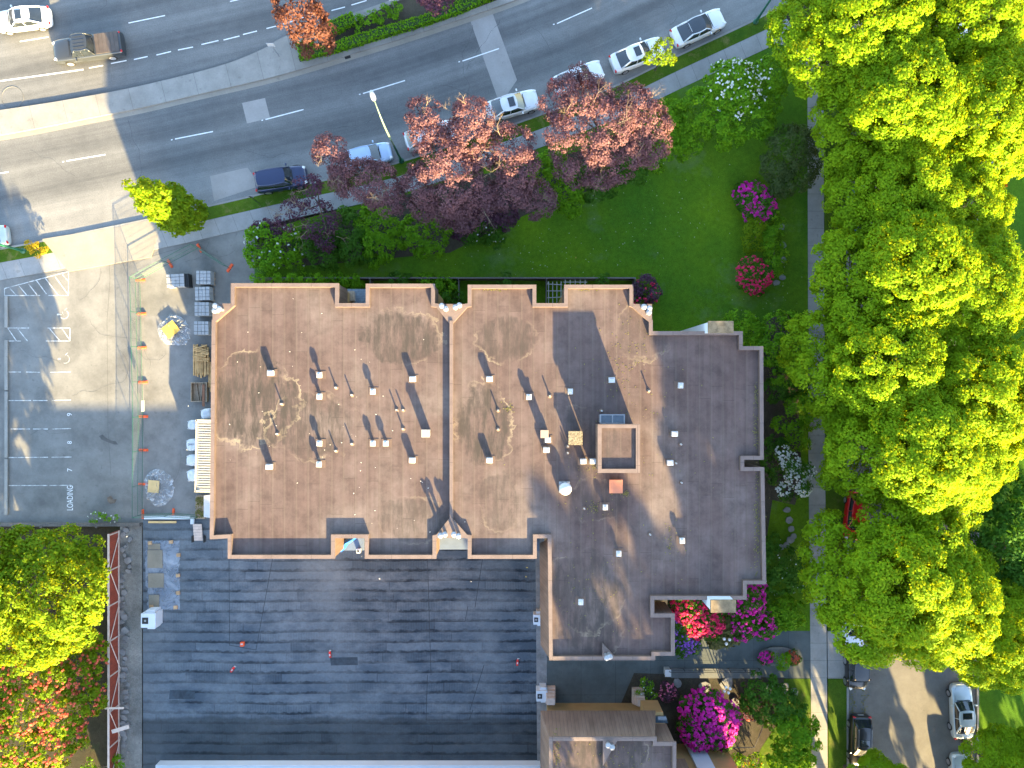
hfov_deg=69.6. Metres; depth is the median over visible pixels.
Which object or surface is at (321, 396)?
roof vent
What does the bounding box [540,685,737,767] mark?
apartment building
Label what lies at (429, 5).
plum tree
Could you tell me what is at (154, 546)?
plywood board
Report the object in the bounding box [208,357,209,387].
timber plank
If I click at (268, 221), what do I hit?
garden shrub
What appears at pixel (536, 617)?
vent shaft
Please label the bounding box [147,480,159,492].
plywood board
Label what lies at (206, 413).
bulk bag
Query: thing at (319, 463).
roof vent
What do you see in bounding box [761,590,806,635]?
garden shrub
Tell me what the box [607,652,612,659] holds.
flue pipe
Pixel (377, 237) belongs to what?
garden shrub
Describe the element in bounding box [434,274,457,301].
patio plant
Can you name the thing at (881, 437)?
street tree
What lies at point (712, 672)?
ramp railing
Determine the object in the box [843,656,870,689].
parked car
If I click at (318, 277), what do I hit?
garden shrub
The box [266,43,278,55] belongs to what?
keep right sign
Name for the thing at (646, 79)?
grass verge
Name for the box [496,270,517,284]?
patio plant
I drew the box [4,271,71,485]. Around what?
parking markings
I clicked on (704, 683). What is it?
garden stone
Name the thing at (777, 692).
garden shrub
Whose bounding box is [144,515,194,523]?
white kerb
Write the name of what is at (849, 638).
parked car
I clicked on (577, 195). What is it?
garden shrub
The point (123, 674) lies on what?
concrete rubble
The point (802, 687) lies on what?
lawn
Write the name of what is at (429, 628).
deck seams
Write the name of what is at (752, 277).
rhododendron
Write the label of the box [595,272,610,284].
patio plant
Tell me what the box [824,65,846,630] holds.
grass verge
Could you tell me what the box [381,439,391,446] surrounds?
roof vent
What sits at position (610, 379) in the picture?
roof vent
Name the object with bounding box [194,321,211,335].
block pallet
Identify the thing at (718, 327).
chimney
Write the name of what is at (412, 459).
roof vent
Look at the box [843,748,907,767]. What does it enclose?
street tree
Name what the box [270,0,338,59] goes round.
plum tree
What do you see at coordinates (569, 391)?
roof vent
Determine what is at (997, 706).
grass verge
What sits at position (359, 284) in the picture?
patio plant
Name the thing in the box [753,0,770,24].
street lamp
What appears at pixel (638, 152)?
plum tree
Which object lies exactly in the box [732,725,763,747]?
garden rail
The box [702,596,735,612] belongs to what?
chimney
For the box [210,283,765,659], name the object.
apartment building
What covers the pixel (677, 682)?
garden stone
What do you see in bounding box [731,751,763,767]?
garden shrub
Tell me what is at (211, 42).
lane markings
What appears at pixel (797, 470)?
dogwood tree
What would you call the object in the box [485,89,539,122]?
parked car
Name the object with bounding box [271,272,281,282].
garden shrub
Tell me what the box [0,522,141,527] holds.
wooden retaining wall
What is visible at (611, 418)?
skylight
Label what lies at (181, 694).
deck patch
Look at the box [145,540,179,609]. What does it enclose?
plastic sheet
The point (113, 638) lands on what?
red fence
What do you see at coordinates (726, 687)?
globe lamp
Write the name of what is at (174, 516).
fence
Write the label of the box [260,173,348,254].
plum tree
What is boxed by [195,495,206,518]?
planter box
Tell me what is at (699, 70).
pavement
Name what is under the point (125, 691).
concrete rubble
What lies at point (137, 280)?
fence
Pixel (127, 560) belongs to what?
concrete rubble
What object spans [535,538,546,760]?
deck edge path
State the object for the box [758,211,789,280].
garden shrub
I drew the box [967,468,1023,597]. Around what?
conifer
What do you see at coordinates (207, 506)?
canopy
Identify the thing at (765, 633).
rhododendron
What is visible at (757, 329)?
garden shrub
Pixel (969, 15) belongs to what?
street tree
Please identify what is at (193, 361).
timber plank
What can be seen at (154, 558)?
plywood board
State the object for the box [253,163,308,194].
parked car
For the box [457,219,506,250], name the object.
garden shrub
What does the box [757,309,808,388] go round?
garden shrub
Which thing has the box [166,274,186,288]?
block pallet
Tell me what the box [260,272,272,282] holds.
garden shrub
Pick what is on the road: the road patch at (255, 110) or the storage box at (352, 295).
the road patch at (255, 110)
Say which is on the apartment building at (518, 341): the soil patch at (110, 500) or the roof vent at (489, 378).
the roof vent at (489, 378)
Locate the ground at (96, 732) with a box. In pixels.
[0,6,1005,767]
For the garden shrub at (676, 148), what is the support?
on the lawn at (696, 277)
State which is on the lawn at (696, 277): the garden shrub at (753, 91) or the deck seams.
the garden shrub at (753, 91)
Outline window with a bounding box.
[655,715,667,722]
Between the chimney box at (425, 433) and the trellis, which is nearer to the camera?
the chimney box at (425, 433)
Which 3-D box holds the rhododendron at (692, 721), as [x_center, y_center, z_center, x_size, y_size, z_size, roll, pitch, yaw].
[16.596,28.096,61.953,5.639,3.907,5.926,0,90,0]
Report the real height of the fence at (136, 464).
1.850 m
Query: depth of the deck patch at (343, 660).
63.93 m
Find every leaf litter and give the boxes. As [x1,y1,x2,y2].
[446,163,787,310]
[479,266,766,767]
[849,689,868,712]
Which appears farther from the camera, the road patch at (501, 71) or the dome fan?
the road patch at (501, 71)
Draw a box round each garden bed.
[621,673,799,767]
[744,314,801,539]
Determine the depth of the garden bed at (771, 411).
63.90 m
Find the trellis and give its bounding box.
[547,280,585,302]
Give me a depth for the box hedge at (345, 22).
63.14 m
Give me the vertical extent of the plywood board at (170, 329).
0.040 m
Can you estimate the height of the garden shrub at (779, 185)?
3.760 m
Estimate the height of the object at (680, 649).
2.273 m
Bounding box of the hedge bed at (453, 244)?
[254,132,653,265]
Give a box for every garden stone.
[673,678,681,687]
[699,681,710,692]
[719,677,732,689]
[773,280,779,284]
[783,507,789,512]
[785,516,792,523]
[786,536,793,542]
[788,526,793,531]
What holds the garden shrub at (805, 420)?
on the garden bed at (771, 411)
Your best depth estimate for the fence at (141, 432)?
63.42 m
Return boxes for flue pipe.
[216,306,223,311]
[604,653,608,660]
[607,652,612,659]
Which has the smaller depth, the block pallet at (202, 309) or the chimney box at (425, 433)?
the chimney box at (425, 433)
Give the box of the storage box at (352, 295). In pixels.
[348,291,354,300]
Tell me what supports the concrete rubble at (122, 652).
on the gravel strip
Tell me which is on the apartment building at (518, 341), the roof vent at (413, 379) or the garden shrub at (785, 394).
the roof vent at (413, 379)
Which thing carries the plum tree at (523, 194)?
on the hedge bed at (453, 244)
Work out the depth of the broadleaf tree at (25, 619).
55.58 m
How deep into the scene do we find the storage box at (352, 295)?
58.05 m
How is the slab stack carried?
on the parking lot
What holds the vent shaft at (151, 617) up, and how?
on the deck courtyard
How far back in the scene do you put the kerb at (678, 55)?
63.87 m
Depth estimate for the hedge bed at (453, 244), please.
63.90 m
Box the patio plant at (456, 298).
[442,288,465,303]
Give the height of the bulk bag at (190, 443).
1.157 m
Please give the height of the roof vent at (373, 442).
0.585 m
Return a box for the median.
[0,0,515,135]
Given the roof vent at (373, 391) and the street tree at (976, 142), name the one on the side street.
the street tree at (976, 142)
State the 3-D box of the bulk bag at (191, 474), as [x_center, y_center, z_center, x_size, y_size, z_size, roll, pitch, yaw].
[-27.390,7.836,63.370,0.943,1.153,1.047,-11,90,0]
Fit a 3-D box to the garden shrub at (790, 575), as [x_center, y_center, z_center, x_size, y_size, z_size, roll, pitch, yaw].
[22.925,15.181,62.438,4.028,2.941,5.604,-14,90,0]
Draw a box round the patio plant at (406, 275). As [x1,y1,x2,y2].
[387,270,411,283]
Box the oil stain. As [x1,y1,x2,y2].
[99,435,117,444]
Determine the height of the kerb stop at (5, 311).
0.140 m
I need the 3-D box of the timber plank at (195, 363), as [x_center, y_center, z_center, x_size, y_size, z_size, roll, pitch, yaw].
[-27.265,-2.134,63.470,0.120,0.060,2.531,0,90,0]
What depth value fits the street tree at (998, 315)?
53.00 m
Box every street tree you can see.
[763,0,938,118]
[776,292,952,440]
[795,496,982,669]
[807,22,979,188]
[809,179,983,351]
[815,369,1004,530]
[819,125,975,261]
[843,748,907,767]
[859,524,1007,671]
[885,224,1023,367]
[892,400,1020,530]
[897,311,1023,463]
[901,46,1023,197]
[905,0,1023,107]
[907,148,1017,246]
[949,573,1023,695]
[958,723,1023,767]
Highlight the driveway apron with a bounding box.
[42,219,159,271]
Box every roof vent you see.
[266,462,275,469]
[267,369,276,376]
[315,439,325,446]
[315,459,325,467]
[316,371,325,378]
[316,392,325,400]
[369,387,378,395]
[369,439,378,446]
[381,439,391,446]
[408,375,418,382]
[408,456,417,463]
[484,456,494,463]
[485,375,494,382]
[524,393,533,400]
[541,445,550,453]
[543,435,552,443]
[565,387,574,395]
[575,596,585,604]
[578,457,587,464]
[587,457,595,464]
[599,502,609,510]
[606,376,615,383]
[613,548,622,556]
[664,458,673,465]
[668,429,678,437]
[674,381,684,389]
[676,535,685,543]
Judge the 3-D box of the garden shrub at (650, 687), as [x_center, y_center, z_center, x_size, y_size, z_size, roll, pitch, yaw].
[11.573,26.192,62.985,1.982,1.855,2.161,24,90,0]
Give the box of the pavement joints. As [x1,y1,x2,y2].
[11,239,208,469]
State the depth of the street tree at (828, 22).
53.13 m
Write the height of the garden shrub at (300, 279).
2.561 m
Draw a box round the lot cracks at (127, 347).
[22,245,234,487]
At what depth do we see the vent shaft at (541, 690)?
62.74 m
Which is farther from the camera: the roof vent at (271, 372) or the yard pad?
the yard pad
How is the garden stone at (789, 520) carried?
on the lawn at (696, 277)
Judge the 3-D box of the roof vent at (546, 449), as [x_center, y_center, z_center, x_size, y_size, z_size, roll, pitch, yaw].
[2.508,4.798,53.740,0.750,0.519,0.600,1,90,0]
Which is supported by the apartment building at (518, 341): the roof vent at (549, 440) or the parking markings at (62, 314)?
the roof vent at (549, 440)
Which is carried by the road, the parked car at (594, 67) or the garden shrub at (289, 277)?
the parked car at (594, 67)
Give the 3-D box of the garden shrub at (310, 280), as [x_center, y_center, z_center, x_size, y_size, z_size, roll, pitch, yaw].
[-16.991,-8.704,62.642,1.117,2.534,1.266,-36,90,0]
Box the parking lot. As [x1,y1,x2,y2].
[0,229,253,522]
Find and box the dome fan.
[559,481,571,494]
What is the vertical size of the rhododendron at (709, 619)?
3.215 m
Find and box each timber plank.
[106,707,123,708]
[111,725,128,733]
[148,521,175,522]
[193,344,194,375]
[195,345,196,373]
[198,348,199,373]
[200,349,201,377]
[207,348,208,373]
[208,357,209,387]
[209,362,210,391]
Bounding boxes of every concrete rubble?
[120,649,125,655]
[120,672,126,677]
[120,714,127,720]
[120,730,126,736]
[121,589,126,595]
[121,613,127,620]
[121,626,129,633]
[122,666,128,672]
[122,689,128,694]
[123,635,129,641]
[124,557,131,564]
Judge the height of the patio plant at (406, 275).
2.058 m
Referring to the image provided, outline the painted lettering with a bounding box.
[67,486,72,509]
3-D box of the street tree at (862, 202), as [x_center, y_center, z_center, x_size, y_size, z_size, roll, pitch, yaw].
[29.420,-14.242,57.747,11.411,12.316,10.908,0,90,0]
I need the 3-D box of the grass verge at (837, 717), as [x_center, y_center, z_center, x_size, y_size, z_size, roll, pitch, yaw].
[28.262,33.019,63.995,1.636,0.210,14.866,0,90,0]
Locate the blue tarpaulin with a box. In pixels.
[341,538,355,551]
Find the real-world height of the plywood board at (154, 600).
0.040 m
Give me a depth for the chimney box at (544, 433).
52.90 m
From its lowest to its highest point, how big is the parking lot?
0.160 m
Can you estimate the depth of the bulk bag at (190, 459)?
62.94 m
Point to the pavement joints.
(107, 314)
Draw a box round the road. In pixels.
[0,0,782,245]
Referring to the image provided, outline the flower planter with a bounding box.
[757,647,802,670]
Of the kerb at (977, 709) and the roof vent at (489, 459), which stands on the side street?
the kerb at (977, 709)
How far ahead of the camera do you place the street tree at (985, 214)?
54.56 m
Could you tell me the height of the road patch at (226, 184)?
0.001 m
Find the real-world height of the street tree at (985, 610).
12.443 m
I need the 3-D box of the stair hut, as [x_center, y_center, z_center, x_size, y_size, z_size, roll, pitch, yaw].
[7.499,4.531,52.830,2.965,2.340,3.422,0,90,0]
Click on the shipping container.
(202, 453)
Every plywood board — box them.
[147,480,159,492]
[147,550,162,567]
[148,544,159,548]
[148,573,163,587]
[149,595,158,606]
[161,320,179,338]
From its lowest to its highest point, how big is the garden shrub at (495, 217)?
3.148 m
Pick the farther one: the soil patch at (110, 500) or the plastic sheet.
the soil patch at (110, 500)
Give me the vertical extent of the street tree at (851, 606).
14.295 m
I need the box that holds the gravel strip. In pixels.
[120,523,142,767]
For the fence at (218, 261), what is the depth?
63.30 m
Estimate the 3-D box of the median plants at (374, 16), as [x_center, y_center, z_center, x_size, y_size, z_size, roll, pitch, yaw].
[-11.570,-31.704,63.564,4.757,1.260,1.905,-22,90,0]
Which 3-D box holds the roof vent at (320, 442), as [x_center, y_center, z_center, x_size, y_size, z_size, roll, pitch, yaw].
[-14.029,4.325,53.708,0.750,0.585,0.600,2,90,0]
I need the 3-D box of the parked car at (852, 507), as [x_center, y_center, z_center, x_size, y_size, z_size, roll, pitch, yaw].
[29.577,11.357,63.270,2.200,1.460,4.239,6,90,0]
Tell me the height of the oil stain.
0.001 m
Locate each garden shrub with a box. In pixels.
[24,239,48,258]
[80,753,124,767]
[242,221,306,272]
[248,217,289,242]
[249,272,263,282]
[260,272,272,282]
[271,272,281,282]
[275,273,291,282]
[285,272,298,282]
[291,215,349,271]
[294,271,306,282]
[305,273,316,282]
[314,272,329,282]
[328,205,378,267]
[353,205,407,270]
[395,211,454,259]
[446,191,519,242]
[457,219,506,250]
[528,149,585,219]
[564,154,649,203]
[632,273,662,305]
[634,676,657,699]
[645,98,692,174]
[658,681,678,702]
[671,53,788,163]
[723,308,768,345]
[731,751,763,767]
[734,696,756,721]
[737,670,808,727]
[740,217,769,254]
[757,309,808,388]
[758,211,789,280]
[759,121,823,199]
[759,434,793,489]
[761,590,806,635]
[763,366,812,404]
[763,704,822,767]
[766,531,807,596]
[769,391,820,452]
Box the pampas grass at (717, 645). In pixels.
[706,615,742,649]
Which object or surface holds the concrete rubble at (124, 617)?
on the gravel strip
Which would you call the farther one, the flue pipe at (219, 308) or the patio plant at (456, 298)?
the patio plant at (456, 298)
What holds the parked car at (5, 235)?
on the road
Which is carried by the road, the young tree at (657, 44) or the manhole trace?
the manhole trace
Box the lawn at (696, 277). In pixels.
[254,45,809,630]
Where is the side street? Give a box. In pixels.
[849,5,975,767]
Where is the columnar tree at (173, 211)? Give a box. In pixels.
[121,176,208,237]
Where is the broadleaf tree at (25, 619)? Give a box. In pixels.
[0,522,111,676]
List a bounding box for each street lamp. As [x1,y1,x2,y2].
[0,244,25,253]
[369,90,403,163]
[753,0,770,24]
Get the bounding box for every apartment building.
[155,760,539,767]
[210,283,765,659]
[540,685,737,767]
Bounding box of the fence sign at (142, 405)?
[141,400,143,411]
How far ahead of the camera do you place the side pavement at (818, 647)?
63.88 m
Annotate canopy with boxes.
[204,494,209,517]
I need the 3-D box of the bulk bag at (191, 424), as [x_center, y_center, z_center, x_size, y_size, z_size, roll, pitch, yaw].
[-27.391,3.513,63.370,0.844,1.153,0.847,0,90,0]
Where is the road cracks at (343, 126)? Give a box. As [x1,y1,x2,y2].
[31,1,676,180]
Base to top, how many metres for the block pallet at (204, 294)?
1.020 m
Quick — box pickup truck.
[52,31,126,65]
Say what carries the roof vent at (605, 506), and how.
on the apartment building at (518, 341)
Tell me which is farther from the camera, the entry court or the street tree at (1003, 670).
the entry court
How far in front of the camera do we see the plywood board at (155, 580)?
63.81 m
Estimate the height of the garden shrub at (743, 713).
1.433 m
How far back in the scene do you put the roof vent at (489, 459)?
53.98 m
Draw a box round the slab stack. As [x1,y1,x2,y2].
[184,274,192,287]
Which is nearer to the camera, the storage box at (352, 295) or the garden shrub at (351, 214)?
the storage box at (352, 295)
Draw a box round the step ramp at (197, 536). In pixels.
[191,524,205,542]
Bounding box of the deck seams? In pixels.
[229,559,483,718]
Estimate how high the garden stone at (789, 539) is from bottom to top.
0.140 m
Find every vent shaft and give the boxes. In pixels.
[141,607,162,628]
[533,609,539,625]
[536,683,547,702]
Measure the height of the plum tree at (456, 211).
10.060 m
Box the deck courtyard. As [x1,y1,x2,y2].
[143,518,536,767]
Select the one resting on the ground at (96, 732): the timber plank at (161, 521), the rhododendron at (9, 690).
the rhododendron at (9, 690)
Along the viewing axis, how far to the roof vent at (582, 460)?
53.98 m
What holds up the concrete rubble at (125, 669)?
on the gravel strip
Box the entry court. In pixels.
[547,631,810,702]
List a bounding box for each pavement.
[0,19,789,279]
[780,42,827,767]
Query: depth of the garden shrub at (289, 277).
61.66 m
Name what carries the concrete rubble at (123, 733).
on the gravel strip
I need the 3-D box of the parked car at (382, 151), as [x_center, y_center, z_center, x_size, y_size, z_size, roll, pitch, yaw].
[-12.441,-19.603,63.245,4.239,1.510,2.200,-14,90,0]
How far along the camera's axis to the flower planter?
63.20 m
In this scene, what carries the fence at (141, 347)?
on the parking lot
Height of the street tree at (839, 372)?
13.301 m
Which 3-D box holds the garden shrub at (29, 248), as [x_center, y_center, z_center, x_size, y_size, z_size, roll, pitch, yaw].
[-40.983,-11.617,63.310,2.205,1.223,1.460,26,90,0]
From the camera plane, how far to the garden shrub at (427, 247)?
61.44 m
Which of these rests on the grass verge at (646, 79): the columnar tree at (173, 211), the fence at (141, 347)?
the columnar tree at (173, 211)
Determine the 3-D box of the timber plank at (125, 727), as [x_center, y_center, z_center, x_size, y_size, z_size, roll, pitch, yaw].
[-33.075,29.152,62.170,1.500,0.060,0.320,-17,90,0]
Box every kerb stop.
[4,296,7,327]
[4,340,7,389]
[4,391,7,457]
[4,459,7,514]
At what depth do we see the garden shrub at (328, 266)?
61.81 m
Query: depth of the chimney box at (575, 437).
53.20 m
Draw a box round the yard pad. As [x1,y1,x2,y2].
[144,316,211,515]
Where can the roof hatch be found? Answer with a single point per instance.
(615, 486)
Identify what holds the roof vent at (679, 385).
on the apartment building at (518, 341)
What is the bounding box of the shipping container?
[194,419,210,491]
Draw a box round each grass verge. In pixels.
[0,10,786,262]
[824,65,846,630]
[827,678,846,767]
[979,30,1023,767]
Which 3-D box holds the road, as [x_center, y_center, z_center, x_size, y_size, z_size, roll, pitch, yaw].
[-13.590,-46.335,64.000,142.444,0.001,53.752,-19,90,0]
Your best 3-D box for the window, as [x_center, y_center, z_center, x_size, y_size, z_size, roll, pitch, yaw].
[11.882,26.641,58.500,0.992,0.200,0.516,0,90,0]
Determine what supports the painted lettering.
on the parking lot
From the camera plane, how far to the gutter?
63.99 m
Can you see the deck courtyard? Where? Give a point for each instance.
(285, 690)
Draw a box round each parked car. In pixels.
[0,5,52,35]
[0,225,11,247]
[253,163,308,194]
[341,140,392,171]
[402,120,455,152]
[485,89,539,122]
[550,60,604,96]
[608,37,664,74]
[669,8,726,48]
[842,623,863,646]
[843,491,868,539]
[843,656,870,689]
[846,713,872,765]
[946,682,977,739]
[946,751,968,767]
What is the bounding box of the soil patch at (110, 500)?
[107,496,116,503]
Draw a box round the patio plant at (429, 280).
[416,272,435,283]
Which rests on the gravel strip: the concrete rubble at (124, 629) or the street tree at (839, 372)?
the concrete rubble at (124, 629)
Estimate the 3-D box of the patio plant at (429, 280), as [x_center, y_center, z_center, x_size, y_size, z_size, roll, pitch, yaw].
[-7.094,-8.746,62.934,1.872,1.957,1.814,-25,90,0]
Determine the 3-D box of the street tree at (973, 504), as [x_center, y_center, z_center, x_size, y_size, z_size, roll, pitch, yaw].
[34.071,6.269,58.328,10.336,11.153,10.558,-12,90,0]
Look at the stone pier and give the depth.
63.14 m
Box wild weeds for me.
[87,511,120,522]
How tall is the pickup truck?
1.930 m
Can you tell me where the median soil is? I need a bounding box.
[298,0,495,61]
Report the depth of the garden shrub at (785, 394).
61.55 m
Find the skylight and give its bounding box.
[599,414,624,423]
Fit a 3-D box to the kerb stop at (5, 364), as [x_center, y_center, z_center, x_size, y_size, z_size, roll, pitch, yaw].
[-43.841,-1.647,63.820,0.280,0.140,4.334,0,90,0]
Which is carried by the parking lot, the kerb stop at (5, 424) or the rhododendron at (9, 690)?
the kerb stop at (5, 424)
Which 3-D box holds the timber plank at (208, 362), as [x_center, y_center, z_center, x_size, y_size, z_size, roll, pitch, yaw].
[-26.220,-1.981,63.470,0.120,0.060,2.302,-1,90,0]
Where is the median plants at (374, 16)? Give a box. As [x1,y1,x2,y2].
[354,0,403,34]
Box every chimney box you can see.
[421,430,429,436]
[540,430,548,437]
[568,431,582,444]
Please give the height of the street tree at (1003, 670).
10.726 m
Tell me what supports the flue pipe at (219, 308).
on the apartment building at (518, 341)
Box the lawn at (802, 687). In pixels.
[759,679,811,767]
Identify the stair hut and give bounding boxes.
[595,424,639,472]
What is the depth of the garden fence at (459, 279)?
62.41 m
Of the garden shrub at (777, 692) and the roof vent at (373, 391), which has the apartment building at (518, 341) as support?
the roof vent at (373, 391)
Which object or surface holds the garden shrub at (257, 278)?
on the lawn at (696, 277)
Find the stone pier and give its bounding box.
[664,667,670,676]
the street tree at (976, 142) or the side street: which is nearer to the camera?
the street tree at (976, 142)
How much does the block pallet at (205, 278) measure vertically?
1.020 m
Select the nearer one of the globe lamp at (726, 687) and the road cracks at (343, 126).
the globe lamp at (726, 687)
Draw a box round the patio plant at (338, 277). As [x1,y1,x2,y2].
[323,270,346,287]
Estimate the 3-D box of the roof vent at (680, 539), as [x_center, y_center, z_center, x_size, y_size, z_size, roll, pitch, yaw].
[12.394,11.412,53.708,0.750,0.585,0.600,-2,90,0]
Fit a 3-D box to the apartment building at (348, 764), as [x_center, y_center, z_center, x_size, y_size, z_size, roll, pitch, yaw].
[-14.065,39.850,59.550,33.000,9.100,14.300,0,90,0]
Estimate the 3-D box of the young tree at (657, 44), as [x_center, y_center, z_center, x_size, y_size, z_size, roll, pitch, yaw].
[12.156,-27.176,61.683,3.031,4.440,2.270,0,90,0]
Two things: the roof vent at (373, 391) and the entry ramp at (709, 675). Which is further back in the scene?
the entry ramp at (709, 675)
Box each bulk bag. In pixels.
[186,438,194,450]
[186,469,194,480]
[187,420,196,429]
[187,454,194,465]
[200,408,210,418]
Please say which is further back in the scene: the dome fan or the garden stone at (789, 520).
the garden stone at (789, 520)
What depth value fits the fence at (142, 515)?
63.01 m
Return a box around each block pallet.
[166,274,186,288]
[194,302,212,316]
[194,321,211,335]
[195,287,214,301]
[196,271,215,285]
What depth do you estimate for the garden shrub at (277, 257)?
61.59 m
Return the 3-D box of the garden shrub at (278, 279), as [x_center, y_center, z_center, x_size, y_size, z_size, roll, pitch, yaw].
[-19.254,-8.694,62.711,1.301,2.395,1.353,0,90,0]
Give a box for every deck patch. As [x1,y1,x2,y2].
[169,690,194,698]
[330,657,357,664]
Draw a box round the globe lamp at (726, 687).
[720,680,731,693]
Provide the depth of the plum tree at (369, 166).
57.32 m
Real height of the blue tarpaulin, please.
0.705 m
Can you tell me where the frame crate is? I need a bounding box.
[191,382,208,406]
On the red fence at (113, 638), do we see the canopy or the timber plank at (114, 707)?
the timber plank at (114, 707)
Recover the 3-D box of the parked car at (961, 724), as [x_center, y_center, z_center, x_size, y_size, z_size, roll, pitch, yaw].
[38.718,28.180,63.258,2.250,1.484,4.731,-2,90,0]
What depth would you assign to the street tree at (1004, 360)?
52.62 m
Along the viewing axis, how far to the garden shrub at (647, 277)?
62.41 m
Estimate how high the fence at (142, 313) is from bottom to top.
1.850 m
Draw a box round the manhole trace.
[1,86,23,107]
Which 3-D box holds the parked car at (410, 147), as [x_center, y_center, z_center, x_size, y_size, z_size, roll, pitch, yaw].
[-7.067,-21.408,63.270,4.432,1.460,2.220,-17,90,0]
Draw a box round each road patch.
[210,168,254,200]
[242,98,269,122]
[471,14,516,97]
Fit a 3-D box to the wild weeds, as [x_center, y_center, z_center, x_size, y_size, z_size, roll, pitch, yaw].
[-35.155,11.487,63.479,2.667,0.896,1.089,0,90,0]
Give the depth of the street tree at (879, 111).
52.41 m
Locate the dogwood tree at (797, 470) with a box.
[773,445,817,502]
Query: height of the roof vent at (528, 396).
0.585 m
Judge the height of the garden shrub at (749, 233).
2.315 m
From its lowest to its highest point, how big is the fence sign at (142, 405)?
0.500 m
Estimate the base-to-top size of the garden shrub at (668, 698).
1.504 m
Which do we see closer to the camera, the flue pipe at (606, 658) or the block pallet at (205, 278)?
the flue pipe at (606, 658)
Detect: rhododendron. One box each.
[0,633,109,767]
[668,600,726,642]
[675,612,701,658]
[675,685,742,752]
[725,582,779,642]
[731,177,777,223]
[735,254,774,297]
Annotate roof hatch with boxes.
[609,480,622,492]
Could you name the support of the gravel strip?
on the ground at (96, 732)
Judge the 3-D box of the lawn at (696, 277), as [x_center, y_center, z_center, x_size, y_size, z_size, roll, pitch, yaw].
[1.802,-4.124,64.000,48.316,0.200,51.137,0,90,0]
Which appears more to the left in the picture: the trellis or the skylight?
the trellis
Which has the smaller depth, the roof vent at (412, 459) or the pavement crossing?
the roof vent at (412, 459)
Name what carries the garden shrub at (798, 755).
on the lawn at (802, 687)
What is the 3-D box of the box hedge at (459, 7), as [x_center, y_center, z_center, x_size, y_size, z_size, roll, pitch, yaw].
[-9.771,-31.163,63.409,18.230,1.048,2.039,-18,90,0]
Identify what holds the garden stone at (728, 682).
on the garden bed at (748, 733)
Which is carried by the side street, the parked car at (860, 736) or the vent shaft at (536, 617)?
the parked car at (860, 736)
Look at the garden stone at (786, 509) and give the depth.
63.77 m
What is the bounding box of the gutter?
[0,0,529,140]
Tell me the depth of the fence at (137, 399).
62.99 m
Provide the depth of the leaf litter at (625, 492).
53.97 m
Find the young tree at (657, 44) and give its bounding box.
[641,37,677,70]
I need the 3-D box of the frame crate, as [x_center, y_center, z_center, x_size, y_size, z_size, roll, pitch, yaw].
[-27.003,0.892,63.621,1.390,0.485,2.100,0,90,0]
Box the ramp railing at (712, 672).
[669,668,760,672]
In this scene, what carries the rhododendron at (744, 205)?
on the lawn at (696, 277)
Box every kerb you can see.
[0,5,784,249]
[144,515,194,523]
[846,122,978,765]
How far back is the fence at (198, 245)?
63.01 m
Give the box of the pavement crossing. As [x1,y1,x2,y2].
[827,631,844,678]
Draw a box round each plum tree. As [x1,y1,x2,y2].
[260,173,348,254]
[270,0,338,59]
[309,131,407,218]
[398,94,499,234]
[416,0,453,16]
[442,92,560,222]
[535,60,675,192]
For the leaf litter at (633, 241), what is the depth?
63.88 m
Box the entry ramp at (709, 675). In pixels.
[671,668,760,677]
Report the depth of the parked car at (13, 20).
63.03 m
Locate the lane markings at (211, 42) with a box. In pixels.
[0,0,591,173]
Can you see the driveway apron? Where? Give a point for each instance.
(108, 246)
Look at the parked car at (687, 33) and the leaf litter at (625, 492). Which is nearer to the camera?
the leaf litter at (625, 492)
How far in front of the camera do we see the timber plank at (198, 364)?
63.44 m
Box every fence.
[107,530,120,767]
[129,277,144,313]
[130,259,172,279]
[130,311,145,346]
[131,346,146,381]
[132,381,147,417]
[132,415,147,451]
[132,449,147,486]
[132,483,147,516]
[132,509,171,518]
[160,244,200,262]
[165,508,196,518]
[191,244,232,272]
[254,277,635,302]
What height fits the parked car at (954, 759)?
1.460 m
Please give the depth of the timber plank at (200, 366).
63.44 m
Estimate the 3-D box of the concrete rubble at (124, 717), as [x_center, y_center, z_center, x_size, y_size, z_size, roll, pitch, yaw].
[-33.744,28.955,63.957,0.692,0.174,0.441,38,96,-7]
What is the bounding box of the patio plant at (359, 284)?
[340,273,365,288]
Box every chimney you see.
[682,321,733,332]
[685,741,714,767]
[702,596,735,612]
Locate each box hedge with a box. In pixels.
[295,0,492,62]
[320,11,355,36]
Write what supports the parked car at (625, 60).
on the road
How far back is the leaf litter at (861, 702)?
63.96 m
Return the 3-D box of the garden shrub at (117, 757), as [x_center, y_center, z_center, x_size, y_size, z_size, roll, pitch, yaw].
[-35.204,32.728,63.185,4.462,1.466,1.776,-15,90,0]
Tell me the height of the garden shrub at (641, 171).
3.105 m

